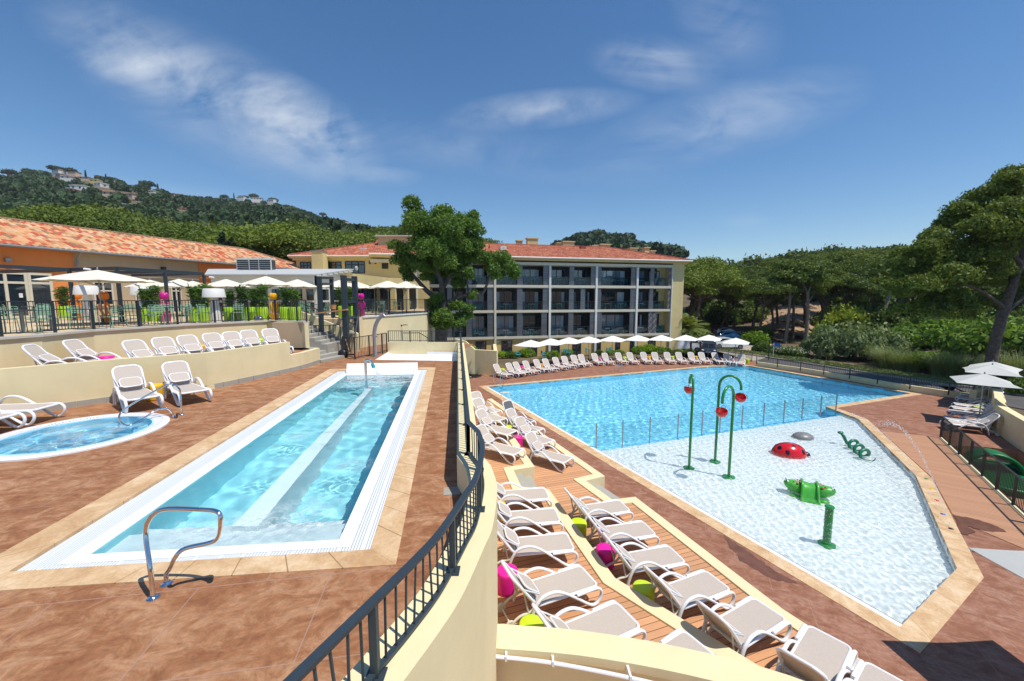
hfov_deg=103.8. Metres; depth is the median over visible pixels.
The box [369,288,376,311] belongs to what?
glazed door
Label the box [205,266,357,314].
veranda
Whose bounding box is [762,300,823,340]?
terrain
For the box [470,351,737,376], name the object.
path bed
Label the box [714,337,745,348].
parked car
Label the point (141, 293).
bamboo plant
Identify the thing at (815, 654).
sun lounger
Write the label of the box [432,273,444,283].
window
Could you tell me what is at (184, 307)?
bistro chair
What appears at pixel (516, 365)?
sun lounger
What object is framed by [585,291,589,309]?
window
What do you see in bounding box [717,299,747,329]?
pine tree
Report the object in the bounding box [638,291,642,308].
window
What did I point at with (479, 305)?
window
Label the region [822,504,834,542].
water bollard
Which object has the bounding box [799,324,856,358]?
shrub
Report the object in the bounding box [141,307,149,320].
planter
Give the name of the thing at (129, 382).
sun lounger
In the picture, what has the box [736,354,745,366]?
sun lounger
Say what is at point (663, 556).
sun lounger
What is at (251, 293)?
bamboo plant
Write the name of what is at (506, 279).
window
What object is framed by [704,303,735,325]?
shrub
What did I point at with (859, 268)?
pine tree
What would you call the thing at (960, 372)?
reed clump
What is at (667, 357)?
sun lounger
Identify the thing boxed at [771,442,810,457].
ladybird toy
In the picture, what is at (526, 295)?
window
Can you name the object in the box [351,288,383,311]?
annex glazing
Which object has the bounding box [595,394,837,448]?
glass fence
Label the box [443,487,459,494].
drain grate
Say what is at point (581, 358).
sun lounger
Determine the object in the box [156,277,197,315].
parasol
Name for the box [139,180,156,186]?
ridge pine
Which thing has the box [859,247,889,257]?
pine tree
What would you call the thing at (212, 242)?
pine tree
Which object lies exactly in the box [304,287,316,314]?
window
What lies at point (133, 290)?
floor lamp
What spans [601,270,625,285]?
window
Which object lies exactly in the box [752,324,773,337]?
shrub
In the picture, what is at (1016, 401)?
road
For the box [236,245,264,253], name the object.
pine tree
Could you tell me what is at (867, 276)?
pine tree
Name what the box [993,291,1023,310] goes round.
shrub
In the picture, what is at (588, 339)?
parasol
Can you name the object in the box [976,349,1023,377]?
reed clump
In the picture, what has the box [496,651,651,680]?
pipe rail
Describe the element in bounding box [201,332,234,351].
sun lounger
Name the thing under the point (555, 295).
window
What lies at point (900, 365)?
reed clump
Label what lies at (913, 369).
reed clump
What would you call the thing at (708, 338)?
parasol
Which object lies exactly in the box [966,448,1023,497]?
green slide
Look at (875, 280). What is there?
pine tree
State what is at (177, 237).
pine tree
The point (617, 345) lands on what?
door
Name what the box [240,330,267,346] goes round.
sun lounger
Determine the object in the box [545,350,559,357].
shrub
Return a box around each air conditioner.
[236,257,248,269]
[248,257,260,269]
[258,257,275,269]
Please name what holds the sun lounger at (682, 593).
on the timber terrace at (578, 478)
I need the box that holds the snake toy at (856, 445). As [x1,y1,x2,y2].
[837,431,875,460]
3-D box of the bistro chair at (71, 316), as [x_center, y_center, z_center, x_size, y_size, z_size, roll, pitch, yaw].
[-16.313,-0.861,14.834,0.469,0.857,0.534,0,6,3]
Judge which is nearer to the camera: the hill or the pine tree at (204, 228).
the pine tree at (204, 228)
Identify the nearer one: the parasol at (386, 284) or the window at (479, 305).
the parasol at (386, 284)
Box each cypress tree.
[216,230,227,245]
[227,237,235,246]
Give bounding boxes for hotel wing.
[287,235,489,308]
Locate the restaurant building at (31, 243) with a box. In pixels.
[0,217,300,318]
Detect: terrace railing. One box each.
[0,300,307,336]
[359,299,434,316]
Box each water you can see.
[0,417,151,454]
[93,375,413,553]
[491,367,902,449]
[600,414,954,623]
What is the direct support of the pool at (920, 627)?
in the pool deck at (979, 636)
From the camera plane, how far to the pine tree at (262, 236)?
49.42 m
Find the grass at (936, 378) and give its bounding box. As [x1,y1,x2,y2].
[717,348,1015,392]
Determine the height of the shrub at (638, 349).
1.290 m
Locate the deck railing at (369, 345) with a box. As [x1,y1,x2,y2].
[342,333,387,358]
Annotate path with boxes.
[881,431,1023,548]
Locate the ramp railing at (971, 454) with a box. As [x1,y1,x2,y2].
[939,417,1023,512]
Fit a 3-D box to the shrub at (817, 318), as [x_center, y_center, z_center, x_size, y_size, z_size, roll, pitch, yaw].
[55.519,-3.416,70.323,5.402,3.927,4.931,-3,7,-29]
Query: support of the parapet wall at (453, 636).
on the pool deck at (979, 636)
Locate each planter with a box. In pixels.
[57,306,70,318]
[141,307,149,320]
[148,307,161,320]
[188,307,197,320]
[199,307,209,320]
[224,307,236,320]
[236,307,247,320]
[249,307,256,318]
[256,307,268,319]
[279,307,288,319]
[288,307,300,319]
[338,306,341,317]
[348,306,352,315]
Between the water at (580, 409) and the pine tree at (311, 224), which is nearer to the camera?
the water at (580, 409)
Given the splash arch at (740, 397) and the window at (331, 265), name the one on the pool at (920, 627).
the splash arch at (740, 397)
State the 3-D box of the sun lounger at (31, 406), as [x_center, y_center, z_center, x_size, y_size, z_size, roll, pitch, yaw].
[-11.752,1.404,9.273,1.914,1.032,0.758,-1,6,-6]
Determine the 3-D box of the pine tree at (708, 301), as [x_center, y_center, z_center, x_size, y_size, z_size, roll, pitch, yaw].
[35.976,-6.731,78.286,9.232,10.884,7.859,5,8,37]
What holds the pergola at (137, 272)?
on the restaurant terrace at (291, 332)
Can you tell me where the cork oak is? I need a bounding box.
[385,193,521,341]
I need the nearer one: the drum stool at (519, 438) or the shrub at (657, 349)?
the drum stool at (519, 438)
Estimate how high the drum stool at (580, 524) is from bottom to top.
0.453 m
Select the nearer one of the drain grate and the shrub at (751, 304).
the drain grate
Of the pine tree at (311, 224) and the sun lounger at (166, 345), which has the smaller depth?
the sun lounger at (166, 345)
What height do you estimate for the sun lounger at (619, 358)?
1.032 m
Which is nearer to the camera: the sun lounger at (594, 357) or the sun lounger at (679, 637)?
the sun lounger at (679, 637)
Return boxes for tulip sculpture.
[75,295,82,318]
[98,292,112,321]
[159,292,171,321]
[269,293,278,319]
[358,293,364,315]
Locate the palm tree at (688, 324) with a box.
[680,313,713,349]
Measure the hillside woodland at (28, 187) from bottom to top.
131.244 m
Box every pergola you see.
[0,264,77,320]
[35,267,205,321]
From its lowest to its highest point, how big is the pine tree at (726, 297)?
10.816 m
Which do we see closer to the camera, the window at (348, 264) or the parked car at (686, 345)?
the window at (348, 264)
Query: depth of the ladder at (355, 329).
21.24 m
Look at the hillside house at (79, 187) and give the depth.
285.08 m
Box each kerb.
[717,350,1023,395]
[938,437,1023,518]
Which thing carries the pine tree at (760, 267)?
on the ground at (857, 360)
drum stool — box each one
[97,355,114,358]
[145,383,163,400]
[497,563,517,596]
[513,434,522,446]
[519,614,543,626]
[571,518,586,536]
[596,543,614,570]
[632,580,654,600]
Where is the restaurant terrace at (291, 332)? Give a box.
[2,309,426,347]
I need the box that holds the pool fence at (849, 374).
[756,356,978,394]
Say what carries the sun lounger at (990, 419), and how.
on the pool deck at (979, 636)
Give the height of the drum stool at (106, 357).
0.453 m
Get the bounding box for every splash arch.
[684,374,694,466]
[714,375,747,459]
[715,385,734,475]
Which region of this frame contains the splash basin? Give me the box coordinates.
[376,351,456,360]
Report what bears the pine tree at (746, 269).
on the ground at (857, 360)
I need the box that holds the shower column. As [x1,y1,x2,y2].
[372,313,385,356]
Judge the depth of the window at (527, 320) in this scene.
46.19 m
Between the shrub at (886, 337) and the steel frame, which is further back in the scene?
the shrub at (886, 337)
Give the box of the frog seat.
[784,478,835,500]
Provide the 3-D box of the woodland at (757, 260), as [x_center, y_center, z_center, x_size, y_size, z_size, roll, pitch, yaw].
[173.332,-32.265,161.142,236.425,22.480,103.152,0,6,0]
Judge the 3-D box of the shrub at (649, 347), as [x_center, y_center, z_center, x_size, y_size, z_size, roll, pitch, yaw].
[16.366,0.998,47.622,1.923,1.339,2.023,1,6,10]
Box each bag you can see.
[253,315,263,320]
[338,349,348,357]
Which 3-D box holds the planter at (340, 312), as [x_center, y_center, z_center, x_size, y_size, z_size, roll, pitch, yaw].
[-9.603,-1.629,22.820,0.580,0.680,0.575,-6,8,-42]
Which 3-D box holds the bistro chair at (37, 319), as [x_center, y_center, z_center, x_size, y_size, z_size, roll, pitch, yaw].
[-15.327,-0.666,13.014,0.534,0.857,0.469,0,6,4]
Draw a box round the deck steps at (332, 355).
[291,347,344,362]
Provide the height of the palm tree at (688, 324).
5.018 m
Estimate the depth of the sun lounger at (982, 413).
21.50 m
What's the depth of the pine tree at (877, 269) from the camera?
51.51 m
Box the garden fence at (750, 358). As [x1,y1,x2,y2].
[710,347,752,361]
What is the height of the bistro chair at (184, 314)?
0.857 m
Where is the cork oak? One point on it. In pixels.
(440, 229)
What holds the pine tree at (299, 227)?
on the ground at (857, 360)
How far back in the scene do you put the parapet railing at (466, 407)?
7.56 m
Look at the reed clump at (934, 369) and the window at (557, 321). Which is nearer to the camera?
the reed clump at (934, 369)
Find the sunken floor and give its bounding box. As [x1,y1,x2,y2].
[956,446,1023,510]
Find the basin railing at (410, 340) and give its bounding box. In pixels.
[388,330,455,341]
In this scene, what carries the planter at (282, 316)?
on the restaurant terrace at (291, 332)
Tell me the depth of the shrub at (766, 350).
47.30 m
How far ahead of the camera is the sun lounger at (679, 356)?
40.48 m
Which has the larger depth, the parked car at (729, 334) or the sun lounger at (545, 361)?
the parked car at (729, 334)
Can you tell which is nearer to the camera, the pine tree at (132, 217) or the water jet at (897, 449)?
the water jet at (897, 449)
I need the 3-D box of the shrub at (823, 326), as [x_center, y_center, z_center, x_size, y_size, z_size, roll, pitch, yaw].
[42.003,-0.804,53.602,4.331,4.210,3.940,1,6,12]
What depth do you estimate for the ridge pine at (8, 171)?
404.77 m
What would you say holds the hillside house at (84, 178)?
on the hill
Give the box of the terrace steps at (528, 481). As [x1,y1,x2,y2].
[516,474,536,487]
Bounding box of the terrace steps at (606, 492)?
[591,484,619,498]
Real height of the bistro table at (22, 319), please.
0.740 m
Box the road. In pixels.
[757,358,1023,408]
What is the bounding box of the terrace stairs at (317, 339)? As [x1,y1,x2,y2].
[290,303,358,352]
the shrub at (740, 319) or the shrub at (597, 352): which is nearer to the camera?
the shrub at (597, 352)
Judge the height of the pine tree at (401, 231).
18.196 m
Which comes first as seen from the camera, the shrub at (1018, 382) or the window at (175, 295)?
the shrub at (1018, 382)
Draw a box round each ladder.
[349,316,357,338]
[493,372,503,386]
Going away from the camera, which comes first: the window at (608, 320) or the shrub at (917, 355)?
the shrub at (917, 355)
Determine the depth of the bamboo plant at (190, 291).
19.37 m
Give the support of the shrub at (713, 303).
on the ground at (857, 360)
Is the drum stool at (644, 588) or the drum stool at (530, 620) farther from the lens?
the drum stool at (644, 588)
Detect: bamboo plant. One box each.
[52,286,70,306]
[136,284,151,306]
[143,284,164,305]
[185,282,199,305]
[192,282,213,307]
[223,289,235,305]
[230,285,250,306]
[245,288,261,306]
[250,283,269,307]
[276,285,291,306]
[285,288,300,306]
[335,286,340,305]
[347,286,352,305]
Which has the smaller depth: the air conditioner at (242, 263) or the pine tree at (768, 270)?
the air conditioner at (242, 263)
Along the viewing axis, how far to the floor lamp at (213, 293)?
18.29 m
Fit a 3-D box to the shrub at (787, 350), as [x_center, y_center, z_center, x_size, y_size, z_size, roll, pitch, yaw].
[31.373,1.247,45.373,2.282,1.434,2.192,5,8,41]
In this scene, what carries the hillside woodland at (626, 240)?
on the mound
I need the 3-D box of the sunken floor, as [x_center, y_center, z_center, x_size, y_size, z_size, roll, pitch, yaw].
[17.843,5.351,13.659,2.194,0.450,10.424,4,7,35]
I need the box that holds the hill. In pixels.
[48,176,271,211]
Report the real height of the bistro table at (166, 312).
0.740 m
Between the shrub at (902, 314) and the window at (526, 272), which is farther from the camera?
the shrub at (902, 314)
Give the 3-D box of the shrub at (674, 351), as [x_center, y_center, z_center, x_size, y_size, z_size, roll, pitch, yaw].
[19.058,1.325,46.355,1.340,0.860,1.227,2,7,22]
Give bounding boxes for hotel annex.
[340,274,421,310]
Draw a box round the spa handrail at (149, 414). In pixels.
[118,383,184,425]
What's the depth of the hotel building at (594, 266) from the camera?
46.54 m
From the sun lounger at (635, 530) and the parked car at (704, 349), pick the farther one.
the parked car at (704, 349)
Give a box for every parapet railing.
[283,421,484,680]
[459,333,471,455]
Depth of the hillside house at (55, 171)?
402.20 m
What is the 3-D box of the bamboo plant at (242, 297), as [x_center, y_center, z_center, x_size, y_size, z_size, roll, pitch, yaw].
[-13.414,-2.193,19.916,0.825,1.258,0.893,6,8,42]
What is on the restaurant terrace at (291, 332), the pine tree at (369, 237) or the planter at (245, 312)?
the planter at (245, 312)
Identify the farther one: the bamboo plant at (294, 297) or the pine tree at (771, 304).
the pine tree at (771, 304)
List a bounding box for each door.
[0,273,31,318]
[27,273,56,316]
[361,289,369,311]
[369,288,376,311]
[376,288,383,310]
[475,341,485,349]
[502,340,511,352]
[527,340,536,355]
[551,339,559,352]
[572,339,580,353]
[596,338,600,349]
[615,342,619,350]
[630,341,633,351]
[648,337,655,345]
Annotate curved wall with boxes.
[968,387,1005,404]
[991,388,1023,451]
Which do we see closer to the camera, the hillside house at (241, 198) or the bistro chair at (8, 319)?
the bistro chair at (8, 319)
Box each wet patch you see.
[724,535,796,583]
[953,514,1005,534]
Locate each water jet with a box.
[846,413,943,513]
[879,420,949,524]
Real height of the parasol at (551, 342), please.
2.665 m
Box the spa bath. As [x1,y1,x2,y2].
[0,412,169,461]
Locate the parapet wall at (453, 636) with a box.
[342,343,497,680]
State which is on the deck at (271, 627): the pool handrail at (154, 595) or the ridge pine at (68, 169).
the pool handrail at (154, 595)
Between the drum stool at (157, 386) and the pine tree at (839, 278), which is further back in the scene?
the pine tree at (839, 278)
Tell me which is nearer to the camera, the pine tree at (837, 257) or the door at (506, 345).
the door at (506, 345)
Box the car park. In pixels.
[681,343,771,360]
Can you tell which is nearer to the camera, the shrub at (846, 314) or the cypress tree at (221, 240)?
the cypress tree at (221, 240)
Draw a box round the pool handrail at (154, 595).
[143,506,222,601]
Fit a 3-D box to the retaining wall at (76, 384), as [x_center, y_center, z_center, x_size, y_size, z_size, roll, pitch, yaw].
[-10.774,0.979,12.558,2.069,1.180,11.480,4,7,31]
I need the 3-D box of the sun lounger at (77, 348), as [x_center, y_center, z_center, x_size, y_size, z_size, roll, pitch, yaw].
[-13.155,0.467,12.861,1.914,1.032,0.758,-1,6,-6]
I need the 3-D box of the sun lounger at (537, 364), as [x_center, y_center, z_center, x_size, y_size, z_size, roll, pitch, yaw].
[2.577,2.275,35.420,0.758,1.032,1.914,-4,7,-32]
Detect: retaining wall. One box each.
[0,320,309,367]
[0,342,319,415]
[351,311,434,347]
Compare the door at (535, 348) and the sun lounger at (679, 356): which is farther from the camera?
the door at (535, 348)
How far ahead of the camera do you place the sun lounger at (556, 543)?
8.64 m
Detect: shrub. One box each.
[498,351,506,357]
[505,351,516,358]
[518,347,535,356]
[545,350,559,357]
[563,349,573,354]
[594,350,603,354]
[605,349,615,353]
[632,345,647,353]
[644,343,655,352]
[653,346,665,353]
[671,349,682,353]
[681,327,708,341]
[682,311,705,328]
[685,302,712,316]
[698,315,710,332]
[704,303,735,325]
[707,298,718,306]
[724,312,743,324]
[725,304,750,320]
[742,329,771,343]
[745,301,770,314]
[745,305,767,321]
[751,340,768,351]
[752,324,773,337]
[764,345,778,353]
[769,344,786,354]
[779,345,797,356]
[784,298,805,305]
[790,346,811,356]
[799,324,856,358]
[809,311,828,325]
[809,319,836,338]
[811,302,873,331]
[814,301,842,317]
[828,294,850,302]
[831,320,874,358]
[859,322,911,359]
[881,320,931,347]
[882,295,903,305]
[890,299,916,316]
[890,313,939,327]
[893,348,936,369]
[914,314,1023,360]
[915,317,971,331]
[917,317,966,322]
[924,349,957,361]
[933,348,967,358]
[960,312,994,324]
[967,315,1023,358]
[970,290,998,309]
[976,306,996,314]
[979,307,999,317]
[984,287,1002,294]
[988,304,1023,321]
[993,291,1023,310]
[1005,375,1023,394]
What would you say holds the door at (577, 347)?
in the hotel building at (594, 266)
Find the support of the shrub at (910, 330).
on the ground at (857, 360)
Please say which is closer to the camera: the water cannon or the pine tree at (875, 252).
the water cannon
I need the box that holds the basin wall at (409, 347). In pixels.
[388,342,457,378]
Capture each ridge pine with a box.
[0,168,17,174]
[46,165,63,169]
[63,167,78,171]
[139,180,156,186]
[248,193,258,196]
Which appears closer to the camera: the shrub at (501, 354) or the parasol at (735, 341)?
the parasol at (735, 341)
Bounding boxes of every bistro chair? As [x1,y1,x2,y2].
[0,307,20,332]
[2,304,10,322]
[9,306,40,329]
[25,307,50,333]
[35,306,56,330]
[58,305,84,327]
[65,306,88,328]
[99,306,123,328]
[124,303,136,318]
[143,305,164,325]
[144,305,160,325]
[160,304,174,323]
[173,305,192,323]
[180,304,193,320]
[189,304,207,322]
[233,304,244,320]
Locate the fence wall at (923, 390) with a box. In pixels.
[756,362,969,397]
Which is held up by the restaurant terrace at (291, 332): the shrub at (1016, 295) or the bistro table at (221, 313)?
the bistro table at (221, 313)
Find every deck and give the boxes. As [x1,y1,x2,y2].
[0,343,472,680]
[469,358,1023,680]
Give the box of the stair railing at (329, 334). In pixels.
[309,325,340,344]
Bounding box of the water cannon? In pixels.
[364,359,386,388]
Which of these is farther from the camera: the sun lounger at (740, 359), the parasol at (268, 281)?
the sun lounger at (740, 359)
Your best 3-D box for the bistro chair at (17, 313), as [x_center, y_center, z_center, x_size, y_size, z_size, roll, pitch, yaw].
[-16.923,-0.766,13.942,0.534,0.857,0.469,-3,7,-24]
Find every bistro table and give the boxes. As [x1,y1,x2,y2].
[0,310,41,333]
[21,306,42,322]
[28,309,69,329]
[71,308,102,329]
[123,308,152,326]
[159,307,178,324]
[179,306,194,322]
[219,306,229,321]
[230,306,246,320]
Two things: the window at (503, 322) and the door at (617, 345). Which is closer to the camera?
the window at (503, 322)
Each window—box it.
[92,282,114,305]
[170,288,182,312]
[214,287,224,314]
[223,287,235,305]
[262,288,270,312]
[269,287,281,312]
[293,287,304,311]
[300,262,310,268]
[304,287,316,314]
[328,262,341,268]
[345,261,364,272]
[382,263,387,268]
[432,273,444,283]
[453,291,462,310]
[453,322,462,336]
[472,268,484,284]
[472,291,484,309]
[472,316,484,336]
[496,269,513,284]
[496,291,513,309]
[496,315,513,335]
[522,291,538,309]
[522,315,537,334]
[523,269,538,284]
[551,269,564,284]
[551,291,564,308]
[551,315,563,334]
[573,315,584,333]
[574,270,585,284]
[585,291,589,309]
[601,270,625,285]
[601,291,624,308]
[601,314,623,333]
[637,314,641,332]
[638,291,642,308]
[639,271,643,284]
[647,292,657,308]
[648,271,659,285]
[652,314,658,332]
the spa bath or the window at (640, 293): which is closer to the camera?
the spa bath
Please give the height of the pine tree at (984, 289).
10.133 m
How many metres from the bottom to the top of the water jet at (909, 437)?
1.348 m
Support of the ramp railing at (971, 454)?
on the kerb at (1001, 495)
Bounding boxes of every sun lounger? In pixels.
[0,395,66,425]
[0,412,26,427]
[21,344,86,364]
[62,339,121,361]
[111,364,163,412]
[121,339,165,357]
[150,337,189,355]
[161,360,212,405]
[176,335,212,353]
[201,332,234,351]
[221,331,251,348]
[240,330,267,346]
[261,328,293,353]
[471,391,502,415]
[472,397,507,424]
[475,408,518,442]
[476,424,525,464]
[492,364,512,378]
[497,482,552,507]
[497,499,563,540]
[497,519,578,566]
[498,560,602,624]
[500,391,535,425]
[505,363,525,377]
[505,408,545,434]
[512,362,531,375]
[514,416,555,448]
[522,361,540,374]
[525,431,574,471]
[531,600,646,639]
[533,359,550,373]
[542,358,558,372]
[552,357,568,370]
[561,356,576,369]
[563,487,633,522]
[570,355,585,367]
[578,354,592,366]
[581,507,659,549]
[591,353,605,365]
[601,353,615,364]
[602,532,689,585]
[615,352,628,364]
[626,352,639,364]
[640,352,652,364]
[643,565,735,617]
[646,628,714,654]
[651,352,663,364]
[664,352,676,363]
[675,352,688,364]
[687,352,701,364]
[696,596,791,655]
[698,352,712,364]
[711,352,726,364]
[723,353,736,365]
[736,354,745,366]
[775,623,857,680]
[842,659,902,680]
[939,413,999,435]
[944,410,996,429]
[946,405,993,417]
[949,403,992,414]
[951,401,991,410]
[955,391,1003,402]
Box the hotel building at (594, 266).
[369,238,692,357]
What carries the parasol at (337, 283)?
on the restaurant terrace at (291, 332)
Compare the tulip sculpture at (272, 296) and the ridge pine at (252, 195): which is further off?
the ridge pine at (252, 195)
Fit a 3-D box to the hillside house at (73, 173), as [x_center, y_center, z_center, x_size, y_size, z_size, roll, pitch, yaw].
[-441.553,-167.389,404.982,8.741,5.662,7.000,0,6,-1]
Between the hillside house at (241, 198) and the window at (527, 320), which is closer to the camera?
the window at (527, 320)
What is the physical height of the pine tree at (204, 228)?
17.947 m
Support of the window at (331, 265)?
in the hotel wing
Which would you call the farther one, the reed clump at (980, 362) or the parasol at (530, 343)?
the parasol at (530, 343)
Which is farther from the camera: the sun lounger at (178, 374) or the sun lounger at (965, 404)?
the sun lounger at (965, 404)
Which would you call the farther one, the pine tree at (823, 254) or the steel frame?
the pine tree at (823, 254)
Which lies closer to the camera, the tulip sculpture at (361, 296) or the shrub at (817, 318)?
the tulip sculpture at (361, 296)
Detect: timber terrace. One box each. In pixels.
[478,399,859,679]
[479,406,758,665]
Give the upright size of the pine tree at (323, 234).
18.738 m
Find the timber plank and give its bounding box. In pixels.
[316,309,347,313]
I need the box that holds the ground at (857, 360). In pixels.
[469,294,1023,415]
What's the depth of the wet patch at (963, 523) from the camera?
11.56 m
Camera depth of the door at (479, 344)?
43.92 m
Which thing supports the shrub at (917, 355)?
on the ground at (857, 360)
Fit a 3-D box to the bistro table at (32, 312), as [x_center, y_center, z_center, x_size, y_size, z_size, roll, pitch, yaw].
[-22.040,-1.202,18.509,0.700,0.740,0.700,4,7,34]
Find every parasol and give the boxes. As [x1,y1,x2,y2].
[31,268,153,324]
[124,278,174,287]
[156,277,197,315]
[208,278,249,315]
[238,274,292,306]
[275,278,316,301]
[322,278,359,314]
[350,282,373,289]
[369,279,404,314]
[390,280,422,313]
[514,339,546,366]
[540,339,565,364]
[559,337,582,362]
[579,336,602,360]
[601,335,625,359]
[625,334,648,358]
[648,334,672,358]
[672,334,696,358]
[696,335,721,358]
[722,338,749,363]
[949,372,1022,423]
[963,360,1022,403]
[964,363,1021,403]
[969,548,1023,578]
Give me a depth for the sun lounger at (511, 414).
18.30 m
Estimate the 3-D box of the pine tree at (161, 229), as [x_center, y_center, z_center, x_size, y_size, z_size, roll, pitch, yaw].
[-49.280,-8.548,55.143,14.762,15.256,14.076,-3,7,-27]
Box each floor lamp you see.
[72,285,98,319]
[129,286,149,304]
[202,288,225,322]
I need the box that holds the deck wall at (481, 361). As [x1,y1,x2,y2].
[456,339,497,374]
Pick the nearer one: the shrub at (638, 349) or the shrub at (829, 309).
the shrub at (638, 349)
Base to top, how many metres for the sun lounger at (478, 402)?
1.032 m
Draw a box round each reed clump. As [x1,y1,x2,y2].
[859,343,897,365]
[860,343,915,368]
[870,346,930,371]
[892,351,929,372]
[907,345,980,376]
[931,350,983,377]
[938,354,984,375]
[962,357,1016,376]
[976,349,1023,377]
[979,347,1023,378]
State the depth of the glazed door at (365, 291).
32.21 m
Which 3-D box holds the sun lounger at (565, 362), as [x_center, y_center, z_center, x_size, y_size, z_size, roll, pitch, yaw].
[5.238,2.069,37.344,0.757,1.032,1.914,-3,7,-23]
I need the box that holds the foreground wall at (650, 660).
[496,624,802,680]
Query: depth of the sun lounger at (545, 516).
9.77 m
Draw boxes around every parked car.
[677,337,702,351]
[701,341,717,353]
[711,325,736,330]
[714,327,740,334]
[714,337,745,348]
[715,331,741,338]
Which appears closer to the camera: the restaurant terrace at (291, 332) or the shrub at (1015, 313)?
the restaurant terrace at (291, 332)
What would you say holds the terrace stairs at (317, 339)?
on the deck at (271, 627)
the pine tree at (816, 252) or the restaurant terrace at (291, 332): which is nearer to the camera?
the restaurant terrace at (291, 332)
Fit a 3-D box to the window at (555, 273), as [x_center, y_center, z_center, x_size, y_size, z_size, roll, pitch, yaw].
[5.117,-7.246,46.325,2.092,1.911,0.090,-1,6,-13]
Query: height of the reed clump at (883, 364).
2.479 m
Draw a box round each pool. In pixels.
[0,362,435,590]
[479,365,983,652]
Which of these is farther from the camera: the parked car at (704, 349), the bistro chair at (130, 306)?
the parked car at (704, 349)
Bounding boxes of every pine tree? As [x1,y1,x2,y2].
[0,204,120,230]
[1,206,62,214]
[22,203,103,215]
[42,215,152,235]
[50,206,166,226]
[97,218,204,241]
[162,235,197,241]
[169,220,233,238]
[192,222,322,249]
[202,240,235,246]
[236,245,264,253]
[257,232,323,258]
[263,249,298,261]
[265,232,335,251]
[265,233,367,262]
[269,221,331,232]
[274,219,324,235]
[296,224,343,237]
[336,230,360,237]
[336,231,385,242]
[359,225,403,234]
[394,224,416,234]
[481,236,501,242]
[683,269,752,330]
[684,255,747,317]
[684,288,711,318]
[688,290,695,313]
[705,284,747,326]
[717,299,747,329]
[727,276,807,330]
[733,264,762,275]
[740,266,765,277]
[744,271,771,329]
[750,293,784,335]
[755,264,778,323]
[758,257,778,266]
[761,271,834,341]
[765,258,787,305]
[769,258,810,343]
[785,262,831,341]
[788,267,825,326]
[797,254,838,305]
[798,261,842,309]
[800,267,854,323]
[801,250,828,258]
[815,253,843,261]
[826,248,870,295]
[827,272,884,306]
[838,253,879,302]
[843,270,887,306]
[847,258,876,304]
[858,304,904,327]
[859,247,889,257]
[867,255,918,329]
[868,275,907,302]
[878,163,1023,386]
[929,284,974,318]
[971,282,1006,295]
[1002,284,1023,303]
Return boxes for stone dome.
[792,432,813,439]
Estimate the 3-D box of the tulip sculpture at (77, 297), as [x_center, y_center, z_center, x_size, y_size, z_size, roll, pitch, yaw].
[-23.046,-1.827,21.293,0.461,1.400,0.440,3,7,22]
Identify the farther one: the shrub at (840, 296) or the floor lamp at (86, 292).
the shrub at (840, 296)
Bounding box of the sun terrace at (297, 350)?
[290,348,309,352]
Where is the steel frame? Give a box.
[316,275,359,352]
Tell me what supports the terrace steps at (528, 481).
on the timber terrace at (578, 478)
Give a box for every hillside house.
[52,169,66,175]
[55,173,67,177]
[59,175,74,181]
[66,188,80,191]
[67,171,81,177]
[69,185,88,189]
[77,176,93,180]
[89,179,102,183]
[93,182,105,186]
[102,191,116,197]
[125,193,140,199]
[237,196,246,201]
[250,197,263,202]
[266,199,276,204]
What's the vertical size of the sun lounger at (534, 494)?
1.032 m
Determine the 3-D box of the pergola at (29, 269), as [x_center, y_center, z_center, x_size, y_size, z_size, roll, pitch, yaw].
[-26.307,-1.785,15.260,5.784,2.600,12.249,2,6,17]
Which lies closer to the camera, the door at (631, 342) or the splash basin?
the splash basin
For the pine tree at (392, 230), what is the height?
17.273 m
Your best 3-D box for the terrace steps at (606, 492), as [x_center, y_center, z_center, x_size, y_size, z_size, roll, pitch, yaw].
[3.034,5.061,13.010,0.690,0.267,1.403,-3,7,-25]
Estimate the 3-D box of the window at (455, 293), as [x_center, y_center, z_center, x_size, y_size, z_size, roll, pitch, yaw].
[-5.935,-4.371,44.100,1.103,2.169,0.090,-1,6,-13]
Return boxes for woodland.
[0,169,394,232]
[0,201,396,233]
[550,228,689,257]
[719,243,906,267]
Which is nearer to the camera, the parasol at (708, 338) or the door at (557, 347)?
the parasol at (708, 338)
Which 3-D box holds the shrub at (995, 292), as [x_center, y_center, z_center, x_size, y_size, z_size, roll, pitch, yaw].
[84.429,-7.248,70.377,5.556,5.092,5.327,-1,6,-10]
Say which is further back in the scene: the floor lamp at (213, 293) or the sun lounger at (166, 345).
the floor lamp at (213, 293)
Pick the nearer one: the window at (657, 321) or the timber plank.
the timber plank
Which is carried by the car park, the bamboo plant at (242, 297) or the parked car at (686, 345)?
the parked car at (686, 345)
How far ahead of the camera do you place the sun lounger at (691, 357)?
40.46 m
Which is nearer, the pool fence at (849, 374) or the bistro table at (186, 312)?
the bistro table at (186, 312)
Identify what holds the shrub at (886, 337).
on the ground at (857, 360)

